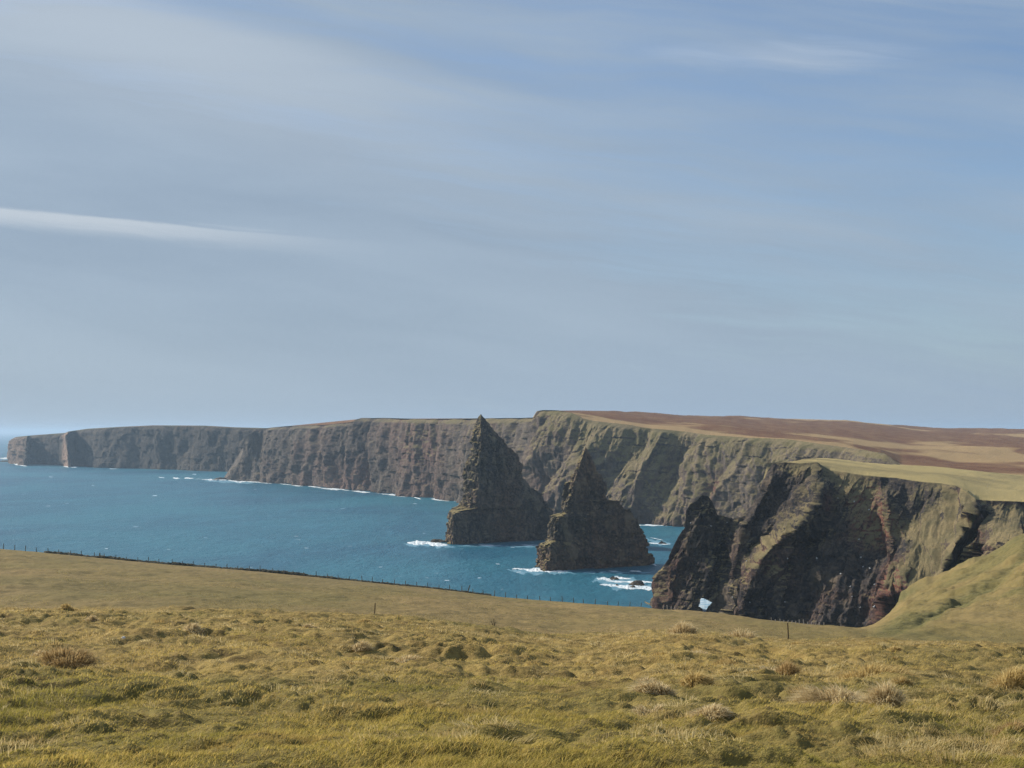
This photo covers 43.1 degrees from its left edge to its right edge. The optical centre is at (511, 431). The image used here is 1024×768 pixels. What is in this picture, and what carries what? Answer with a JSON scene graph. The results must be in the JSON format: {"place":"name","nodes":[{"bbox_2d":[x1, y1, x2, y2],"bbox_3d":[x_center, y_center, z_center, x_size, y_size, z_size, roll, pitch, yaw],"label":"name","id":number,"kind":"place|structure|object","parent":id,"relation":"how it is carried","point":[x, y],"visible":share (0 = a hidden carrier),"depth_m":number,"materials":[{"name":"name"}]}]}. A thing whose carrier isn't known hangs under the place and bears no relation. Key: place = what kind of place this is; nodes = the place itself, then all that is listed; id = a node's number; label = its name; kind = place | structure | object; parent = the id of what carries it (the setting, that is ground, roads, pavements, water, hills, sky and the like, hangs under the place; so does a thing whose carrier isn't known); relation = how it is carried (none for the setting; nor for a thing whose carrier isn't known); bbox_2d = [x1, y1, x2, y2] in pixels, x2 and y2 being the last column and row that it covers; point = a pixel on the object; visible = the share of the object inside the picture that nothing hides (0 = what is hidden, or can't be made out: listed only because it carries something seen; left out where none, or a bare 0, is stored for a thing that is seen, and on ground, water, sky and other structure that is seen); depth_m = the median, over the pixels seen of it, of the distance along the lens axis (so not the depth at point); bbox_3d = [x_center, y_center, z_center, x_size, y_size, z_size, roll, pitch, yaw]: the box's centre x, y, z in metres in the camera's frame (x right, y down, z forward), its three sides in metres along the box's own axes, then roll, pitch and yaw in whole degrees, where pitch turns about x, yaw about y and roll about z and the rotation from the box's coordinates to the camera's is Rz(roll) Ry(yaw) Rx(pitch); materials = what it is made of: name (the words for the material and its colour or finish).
{"place":"outdoors","nodes":[
{"label":"outdoors","id":0,"kind":"place"},
{"bbox_2d":[0,433,704,607],"bbox_3d":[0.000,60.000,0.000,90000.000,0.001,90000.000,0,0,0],"label":"sea","id":1,"kind":"structure","parent":0,"point":[197,520],"depth_m":777.82,"materials":[{"name":"liquid"}]},
{"bbox_2d":[7,425,262,471],"bbox_3d":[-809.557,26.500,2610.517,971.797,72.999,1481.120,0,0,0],"label":"headland","id":2,"kind":"structure","parent":1,"relation":"in","point":[189,448],"depth_m":2101.36,"materials":[{"name":"grey stone"}]},
{"bbox_2d":[160,477,443,500],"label":"foam","id":3,"kind":"object","parent":1,"relation":"on","point":[309,486],"visible":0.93,"depth_m":1362.51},
{"bbox_2d":[23,474,617,580],"bbox_3d":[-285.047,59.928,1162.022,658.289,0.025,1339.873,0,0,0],"label":"whitecaps","id":4,"kind":"object","parent":1,"relation":"on","point":[298,539],"visible":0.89,"depth_m":1008.98,"materials":[{"name":"liquid"}]},
{"bbox_2d":[206,480,670,590],"bbox_3d":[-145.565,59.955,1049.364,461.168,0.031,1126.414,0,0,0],"label":"foam","id":5,"kind":"object","parent":1,"relation":"on","point":[523,572],"visible":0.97,"depth_m":551.45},
{"bbox_2d":[431,539,445,542],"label":"skerry","id":6,"kind":"structure","parent":1,"relation":"in","point":[438,540],"depth_m":701.79,"materials":[{"name":"stone"}]},
{"bbox_2d":[407,540,537,545],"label":"foam","id":7,"kind":"object","parent":1,"relation":"on","point":[416,542],"visible":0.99,"depth_m":691.00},
{"bbox_2d":[445,414,553,544],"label":"sea stack","id":8,"kind":"object","parent":1,"relation":"in","point":[502,500],"visible":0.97,"depth_m":705.08,"materials":[{"name":"stone"}]},
{"bbox_2d":[514,564,656,572],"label":"foam","id":9,"kind":"object","parent":1,"relation":"on","point":[534,569],"visible":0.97,"depth_m":558.06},
{"bbox_2d":[535,447,654,570],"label":"sea stack","id":10,"kind":"object","parent":1,"relation":"in","point":[590,525],"visible":0.97,"depth_m":571.48,"materials":[{"name":"stone"}]},
{"bbox_2d":[597,577,651,590],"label":"foam","id":11,"kind":"object","parent":1,"relation":"on","point":[628,586],"visible":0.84,"depth_m":504.57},
{"bbox_2d":[629,580,644,585],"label":"skerry","id":12,"kind":"structure","parent":1,"relation":"in","point":[638,582],"depth_m":506.18,"materials":[{"name":"stone"}]},
{"bbox_2d":[645,495,737,614],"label":"rock arch","id":13,"kind":"object","parent":1,"relation":"in","point":[694,570],"visible":0.81,"depth_m":431.77,"materials":[{"name":"red stone"}]},
{"bbox_2d":[699,598,711,611],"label":"foam","id":14,"kind":"object","parent":1,"relation":"on","point":[704,604],"visible":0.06,"depth_m":449.22,"materials":[{"name":"liquid"}]},
{"bbox_2d":[0,533,1023,767],"bbox_3d":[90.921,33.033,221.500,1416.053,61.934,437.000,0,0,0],"label":"grass field","id":15,"kind":"structure","parent":0,"point":[994,575],"depth_m":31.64,"materials":[{"name":"plant"}]},
{"bbox_2d":[33,649,49,655],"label":"grass tussock","id":16,"kind":"object","parent":15,"relation":"on","point":[36,653],"depth_m":27.58,"materials":[{"name":"beige plant"}]},
{"bbox_2d":[60,603,75,610],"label":"grass tussock","id":17,"kind":"object","parent":15,"relation":"on","point":[65,606],"depth_m":53.05,"materials":[{"name":"beige plant"}]},
{"bbox_2d":[34,644,107,668],"bbox_3d":[-8.965,4.588,26.337,1.486,0.540,1.518,0,0,-42],"label":"grass tussock","id":18,"kind":"object","parent":15,"relation":"on","point":[69,659],"depth_m":26.25,"materials":[{"name":"beige plant"}]},
{"bbox_2d":[83,615,100,621],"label":"grass tussock","id":19,"kind":"object","parent":15,"relation":"on","point":[92,618],"depth_m":46.77,"materials":[{"name":"beige plant"}]},
{"bbox_2d":[182,622,205,635],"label":"grass tussock","id":20,"kind":"object","parent":15,"relation":"on","point":[191,627],"depth_m":35.39,"materials":[{"name":"beige plant"}]},
{"bbox_2d":[44,551,491,595],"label":"turf bank","id":21,"kind":"structure","parent":15,"relation":"on","point":[209,566],"depth_m":299.54,"materials":[{"name":"green plant"}]},
{"bbox_2d":[301,623,316,627],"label":"grass tussock","id":22,"kind":"object","parent":15,"relation":"on","point":[310,625],"depth_m":39.21,"materials":[{"name":"beige plant"}]},
{"bbox_2d":[3,543,641,605],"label":"wire fence","id":23,"kind":"object","parent":15,"relation":"on","point":[307,574],"visible":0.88,"depth_m":297.96,"materials":[{"name":"brown wood"}]},
{"bbox_2d":[337,660,368,665],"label":"grass tussock","id":24,"kind":"object","parent":15,"relation":"on","point":[354,663],"depth_m":26.45,"materials":[{"name":"beige plant"}]},
{"bbox_2d":[355,618,370,622],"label":"grass tussock","id":25,"kind":"object","parent":15,"relation":"on","point":[364,620],"depth_m":56.40,"materials":[{"name":"beige plant"}]},
{"bbox_2d":[351,640,375,652],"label":"grass tussock","id":26,"kind":"object","parent":15,"relation":"on","point":[361,646],"depth_m":33.52,"materials":[{"name":"beige plant"}]},
{"bbox_2d":[393,654,418,662],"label":"grass tussock","id":27,"kind":"object","parent":15,"relation":"on","point":[407,658],"depth_m":29.22,"materials":[{"name":"beige plant"}]},
{"bbox_2d":[636,676,658,683],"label":"grass tussock","id":28,"kind":"object","parent":15,"relation":"on","point":[643,679],"depth_m":22.86,"materials":[{"name":"beige plant"}]},
{"bbox_2d":[632,703,665,715],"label":"grass tussock","id":29,"kind":"object","parent":15,"relation":"on","point":[643,708],"depth_m":17.34,"materials":[{"name":"beige plant"}]},
{"bbox_2d":[624,677,680,695],"bbox_3d":[2.192,4.104,20.444,1.140,0.484,0.983,0,0,0],"label":"grass tussock","id":30,"kind":"object","parent":15,"relation":"on","point":[654,687],"depth_m":20.29,"materials":[{"name":"beige plant"}]},
{"bbox_2d":[649,650,670,655],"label":"grass tussock","id":31,"kind":"object","parent":15,"relation":"on","point":[657,653],"depth_m":40.55,"materials":[{"name":"beige plant"}]},
{"bbox_2d":[661,620,701,634],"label":"grass tussock","id":32,"kind":"object","parent":15,"relation":"on","point":[680,628],"depth_m":57.95,"materials":[{"name":"beige plant"}]},
{"bbox_2d":[688,649,707,653],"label":"grass tussock","id":33,"kind":"object","parent":15,"relation":"on","point":[694,651],"depth_m":36.76,"materials":[{"name":"beige plant"}]},
{"bbox_2d":[675,669,722,686],"bbox_3d":[3.189,4.249,22.076,1.103,0.433,1.023,0,0,0],"label":"grass tussock","id":34,"kind":"object","parent":15,"relation":"on","point":[690,680],"depth_m":21.97,"materials":[{"name":"beige plant"}]},
{"bbox_2d":[685,703,734,720],"bbox_3d":[2.459,3.485,16.084,0.712,0.267,0.659,0,0,28],"label":"grass tussock","id":35,"kind":"object","parent":15,"relation":"on","point":[711,712],"depth_m":16.04,"materials":[{"name":"beige plant"}]},
{"bbox_2d":[709,657,738,665],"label":"grass tussock","id":36,"kind":"object","parent":15,"relation":"on","point":[731,662],"depth_m":30.39,"materials":[{"name":"beige plant"}]},
{"bbox_2d":[724,628,763,639],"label":"grass tussock","id":37,"kind":"object","parent":15,"relation":"on","point":[739,632],"depth_m":56.10,"materials":[{"name":"beige plant"}]},
{"bbox_2d":[757,666,778,669],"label":"grass tussock","id":38,"kind":"object","parent":15,"relation":"on","point":[762,667],"depth_m":29.61,"materials":[{"name":"beige plant"}]},
{"bbox_2d":[771,659,805,675],"bbox_3d":[5.704,4.927,26.938,1.058,0.478,0.947,0,0,0],"label":"grass tussock","id":39,"kind":"object","parent":15,"relation":"on","point":[786,668],"depth_m":26.84,"materials":[{"name":"beige plant"}]},
{"bbox_2d":[786,683,807,697],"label":"grass tussock","id":40,"kind":"object","parent":15,"relation":"on","point":[790,689],"depth_m":21.79,"materials":[{"name":"beige plant"}]},
{"bbox_2d":[771,682,867,704],"bbox_3d":[4.837,4.123,19.961,1.820,0.632,1.588,0,0,0],"label":"grass tussock","id":41,"kind":"object","parent":15,"relation":"on","point":[816,695],"depth_m":19.85,"materials":[{"name":"beige plant"}]},
{"bbox_2d":[831,662,922,678],"bbox_3d":[7.385,4.924,26.241,2.075,0.601,1.768,0,0,0],"label":"grass tussock","id":42,"kind":"object","parent":15,"relation":"on","point":[868,670],"depth_m":26.09,"materials":[{"name":"beige plant"}]},
{"bbox_2d":[848,678,914,707],"bbox_3d":[5.043,3.639,17.724,1.088,0.567,1.013,0,0,0],"label":"grass tussock","id":43,"kind":"object","parent":15,"relation":"on","point":[886,694],"depth_m":17.66,"materials":[{"name":"beige plant"}]},
{"bbox_2d":[886,645,905,651],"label":"grass tussock","id":44,"kind":"object","parent":15,"relation":"on","point":[894,648],"depth_m":43.07,"materials":[{"name":"beige plant"}]},
{"bbox_2d":[887,674,915,684],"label":"grass tussock","id":45,"kind":"object","parent":15,"relation":"on","point":[902,680],"depth_m":23.18,"materials":[{"name":"beige plant"}]},
{"bbox_2d":[979,664,1023,691],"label":"grass tussock","id":46,"kind":"object","parent":15,"relation":"on","point":[1010,678],"depth_m":23.71,"materials":[{"name":"beige plant"}]},
{"bbox_2d":[981,719,1023,736],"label":"grass tussock","id":47,"kind":"object","parent":15,"relation":"on","point":[1020,725],"depth_m":15.20,"materials":[{"name":"beige plant"}]},
{"bbox_2d":[0,0,1023,432],"label":"sky","id":48,"kind":"structure","parent":0,"point":[223,213],"materials":[{"name":"blue"}]},
{"bbox_2d":[224,410,1023,526],"bbox_3d":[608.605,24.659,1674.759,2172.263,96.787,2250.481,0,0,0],"label":"cliffs","id":49,"kind":"structure","parent":0,"point":[660,469],"depth_m":982.40,"materials":[{"name":"stone"}]},
{"bbox_2d":[639,524,666,544],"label":"foam","id":50,"kind":"object","parent":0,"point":[653,525],"visible":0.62,"depth_m":825.86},
{"bbox_2d":[724,458,1023,627],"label":"headland","id":51,"kind":"structure","parent":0,"point":[912,524],"depth_m":411.60,"materials":[{"name":"red stone"}]}
]}

